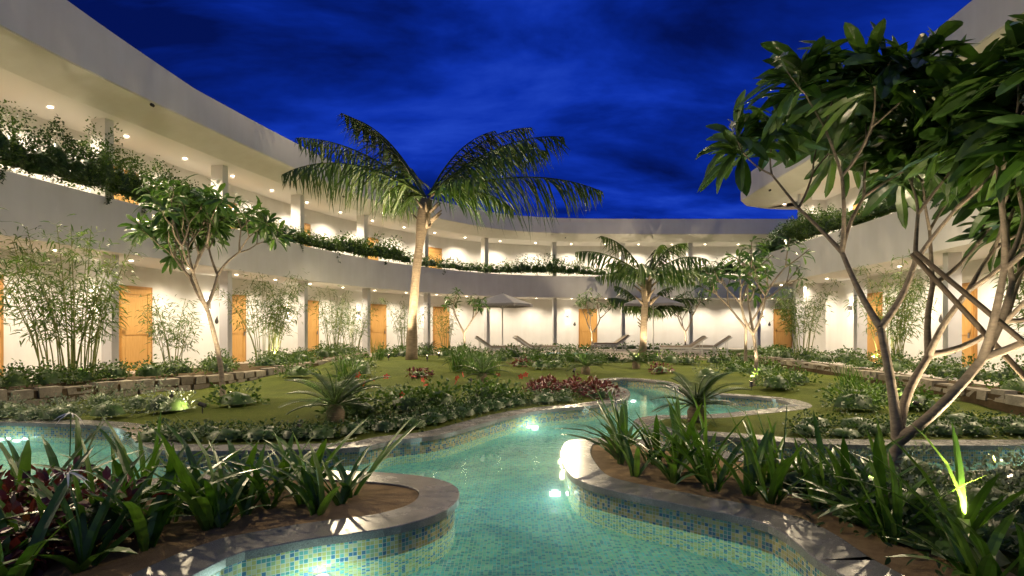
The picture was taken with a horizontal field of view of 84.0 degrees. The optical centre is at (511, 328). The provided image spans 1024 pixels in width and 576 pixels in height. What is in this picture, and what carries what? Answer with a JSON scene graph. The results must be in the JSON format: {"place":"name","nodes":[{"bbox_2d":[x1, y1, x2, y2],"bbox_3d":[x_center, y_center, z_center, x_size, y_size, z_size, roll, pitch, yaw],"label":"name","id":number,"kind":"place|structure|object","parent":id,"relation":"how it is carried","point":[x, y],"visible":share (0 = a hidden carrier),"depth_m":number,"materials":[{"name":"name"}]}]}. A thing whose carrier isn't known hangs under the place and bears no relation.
{"place":"outdoors","nodes":[
{"label":"outdoors","id":0,"kind":"place"},
{"bbox_2d":[0,352,368,406],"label":"rubble wall","id":1,"kind":"structure","parent":0,"point":[59,389],"depth_m":10.14,"materials":[{"name":"beige stone"}]},
{"bbox_2d":[0,0,797,381],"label":"building","id":2,"kind":"structure","parent":0,"point":[72,64],"depth_m":18.99,"materials":[{"name":"white paint"}]},
{"bbox_2d":[0,106,791,376],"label":"doors","id":3,"kind":"structure","parent":2,"relation":"attached to","point":[132,342],"depth_m":20.58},
{"bbox_2d":[0,99,939,280],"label":"planter shrubs","id":4,"kind":"object","parent":2,"relation":"attached to","point":[76,152],"visible":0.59,"depth_m":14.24,"materials":[{"name":"green plant"}]},
{"bbox_2d":[420,340,440,350],"bbox_3d":[-3.666,0.882,25.486,1.246,0.716,1.136,0,0,0],"label":"shrub","id":5,"kind":"object","parent":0,"point":[430,344],"depth_m":25.45,"materials":[{"name":"green plant"}]},
{"bbox_2d":[440,287,490,347],"bbox_3d":[-1.974,-0.221,22.729,2.193,2.856,1.567,0,0,20],"label":"frangipani tree","id":6,"kind":"object","parent":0,"point":[478,300],"depth_m":22.55,"materials":[{"name":"green plant"}]},
{"bbox_2d":[0,386,1022,575],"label":"pool water","id":7,"kind":"structure","parent":0,"point":[521,510],"depth_m":4.02,"materials":[{"name":"teal liquid"}]},
{"bbox_2d":[0,350,1023,575],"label":"lawn","id":8,"kind":"structure","parent":0,"point":[182,533],"depth_m":6.99,"materials":[{"name":"green plant"}]},
{"bbox_2d":[117,174,296,395],"bbox_3d":[-5.394,-0.634,9.750,2.642,3.865,2.936,0,0,0],"label":"frangipani tree","id":9,"kind":"object","parent":8,"relation":"on","point":[157,229],"depth_m":9.86,"materials":[{"name":"green plant"}]},
{"bbox_2d":[278,365,390,424],"bbox_3d":[-2.228,0.852,7.217,1.319,0.772,1.592,0,0,0],"label":"cycad","id":10,"kind":"object","parent":8,"relation":"on","point":[331,391],"depth_m":7.18,"materials":[{"name":"green plant"}]},
{"bbox_2d":[0,354,674,575],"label":"plants","id":11,"kind":"object","parent":8,"relation":"on","point":[13,503],"visible":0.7,"depth_m":3.23,"materials":[{"name":"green plant"}]},
{"bbox_2d":[281,113,603,359],"bbox_3d":[-2.000,-2.936,17.372,9.587,7.925,4.280,0,0,17],"label":"coconut palm","id":12,"kind":"object","parent":8,"relation":"on","point":[468,196],"depth_m":17.03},
{"bbox_2d":[436,345,470,367],"bbox_3d":[-1.403,0.739,14.401,0.980,0.671,1.008,0,0,0],"label":"cycad","id":13,"kind":"object","parent":8,"relation":"on","point":[453,354],"depth_m":14.35,"materials":[{"name":"green plant"}]},
{"bbox_2d":[453,354,509,383],"bbox_3d":[-0.607,0.843,11.532,1.193,0.664,0.948,0,0,0],"label":"cycad","id":14,"kind":"object","parent":8,"relation":"on","point":[483,367],"depth_m":11.46,"materials":[{"name":"green plant"}]},
{"bbox_2d":[0,384,1023,575],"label":"spider lily","id":15,"kind":"object","parent":8,"relation":"on","point":[207,503],"depth_m":3.58,"materials":[{"name":"green plant"}]},
{"bbox_2d":[0,345,1023,566],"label":"plants","id":16,"kind":"object","parent":8,"relation":"on","point":[1001,559],"visible":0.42,"depth_m":7.55,"materials":[{"name":"green plant"}]},
{"bbox_2d":[0,340,1023,418],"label":"green shrubs","id":17,"kind":"object","parent":8,"relation":"on","point":[837,388],"visible":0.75,"depth_m":10.58,"materials":[{"name":"green plant"}]},
{"bbox_2d":[0,346,1023,542],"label":"plants","id":18,"kind":"object","parent":8,"relation":"on","point":[939,488],"visible":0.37,"depth_m":4.39,"materials":[{"name":"green plant"}]},
{"bbox_2d":[0,221,1023,383],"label":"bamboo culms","id":19,"kind":"object","parent":8,"relation":"on","point":[95,353],"visible":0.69,"depth_m":10.90,"materials":[{"name":"plant"}]},
{"bbox_2d":[0,207,1023,352],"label":"bamboo leaves","id":20,"kind":"object","parent":19,"relation":"attached to","point":[79,328],"visible":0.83,"depth_m":11.17,"materials":[{"name":"green plant"}]},
{"bbox_2d":[526,343,546,352],"bbox_3d":[0.940,0.859,21.256,1.039,0.684,1.096,0,0,0],"label":"shrub","id":21,"kind":"object","parent":8,"relation":"on","point":[537,347],"depth_m":21.20,"materials":[{"name":"green plant"}]},
{"bbox_2d":[85,348,1016,490],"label":"garden lights","id":22,"kind":"object","parent":8,"relation":"on","point":[204,405],"visible":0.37,"depth_m":7.99,"materials":[{"name":"grey metal"}]},
{"bbox_2d":[121,385,1023,575],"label":"dark hedge","id":23,"kind":"object","parent":8,"relation":"on","point":[982,531],"visible":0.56,"depth_m":6.34,"materials":[{"name":"green plant"}]},
{"bbox_2d":[563,349,609,374],"bbox_3d":[1.896,0.855,14.285,1.226,0.683,1.186,0,0,0],"label":"cycad","id":24,"kind":"object","parent":8,"relation":"on","point":[585,357],"depth_m":14.24,"materials":[{"name":"green plant"}]},
{"bbox_2d":[326,338,882,390],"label":"shrubs","id":25,"kind":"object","parent":8,"relation":"on","point":[381,355],"depth_m":13.11,"materials":[{"name":"green plant"}]},
{"bbox_2d":[620,347,651,368],"bbox_3d":[3.555,0.853,16.476,1.078,0.706,1.013,0,0,0],"label":"cycad","id":26,"kind":"object","parent":8,"relation":"on","point":[633,356],"depth_m":16.42,"materials":[{"name":"green plant"}]},
{"bbox_2d":[575,236,710,361],"bbox_3d":[4.717,-1.107,19.873,4.928,4.776,4.454,0,0,0],"label":"coconut palm","id":27,"kind":"object","parent":8,"relation":"on","point":[670,279],"depth_m":19.99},
{"bbox_2d":[650,371,751,425],"bbox_3d":[2.397,0.887,7.243,1.280,0.698,1.339,0,0,0],"label":"cycad","id":28,"kind":"object","parent":8,"relation":"on","point":[703,387],"depth_m":7.19,"materials":[{"name":"green plant"}]},
{"bbox_2d":[694,259,810,361],"bbox_3d":[7.180,-0.405,17.154,3.311,3.419,1.826,0,0,25],"label":"tree","id":29,"kind":"object","parent":8,"relation":"on","point":[744,325],"depth_m":17.32,"materials":[{"name":"green plant"}]},
{"bbox_2d":[695,14,1023,485],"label":"frangipani tree","id":30,"kind":"object","parent":8,"relation":"on","point":[974,105],"depth_m":4.32,"materials":[{"name":"green plant"}]},
{"bbox_2d":[741,0,1023,386],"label":"building","id":31,"kind":"structure","parent":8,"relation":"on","point":[880,241],"depth_m":17.19,"materials":[{"name":"white paint"}]},
{"bbox_2d":[782,186,977,366],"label":"doors","id":32,"kind":"structure","parent":31,"relation":"attached to","point":[969,331],"depth_m":15.23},
{"bbox_2d":[0,381,1023,575],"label":"pool mosaic walls","id":33,"kind":"structure","parent":0,"point":[289,562],"depth_m":4.08,"materials":[{"name":"teal tile"}]},
{"bbox_2d":[0,378,1023,575],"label":"pool coping","id":34,"kind":"object","parent":33,"relation":"on","point":[824,551],"visible":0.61,"depth_m":3.97,"materials":[{"name":"grey stone"}]},
{"bbox_2d":[68,0,971,218],"label":"sky","id":35,"kind":"structure","parent":0,"point":[633,88],"materials":[{"name":"blue"}]},
{"bbox_2d":[433,349,733,360],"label":"wall","id":36,"kind":"structure","parent":0,"point":[610,351],"depth_m":26.86,"materials":[{"name":"stone"}]},
{"bbox_2d":[471,292,684,352],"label":"patio umbrellas","id":37,"kind":"object","parent":36,"relation":"on","point":[502,301],"visible":0.83,"depth_m":26.25,"materials":[{"name":"grey fabric"}]},
{"bbox_2d":[474,334,732,354],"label":"sun loungers","id":38,"kind":"object","parent":36,"relation":"on","point":[689,347],"visible":0.75,"depth_m":24.43,"materials":[{"name":"grey"}]},
{"bbox_2d":[574,288,618,342],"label":"frangipani tree","id":39,"kind":"object","parent":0,"point":[586,300],"depth_m":30.63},
{"bbox_2d":[608,286,697,326],"bbox_3d":[6.681,-0.425,27.739,4.204,3.377,2.956,0,0,0],"label":"coconut palm","id":40,"kind":"object","parent":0,"point":[658,313],"depth_m":27.41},
{"bbox_2d":[667,290,710,349],"bbox_3d":[9.272,-0.397,30.624,2.588,3.360,2.767,0,0,0],"label":"frangipani tree","id":41,"kind":"object","parent":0,"point":[686,292],"depth_m":30.45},
{"bbox_2d":[700,236,814,385],"bbox_3d":[4.693,-0.288,11.256,2.102,3.001,2.297,0,0,0],"label":"frangipani tree","id":42,"kind":"object","parent":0,"point":[758,259],"depth_m":10.98,"materials":[{"name":"green plant"}]},
{"bbox_2d":[735,353,1023,415],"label":"rubble wall","id":43,"kind":"structure","parent":0,"point":[986,393],"depth_m":9.69,"materials":[{"name":"beige stone"}]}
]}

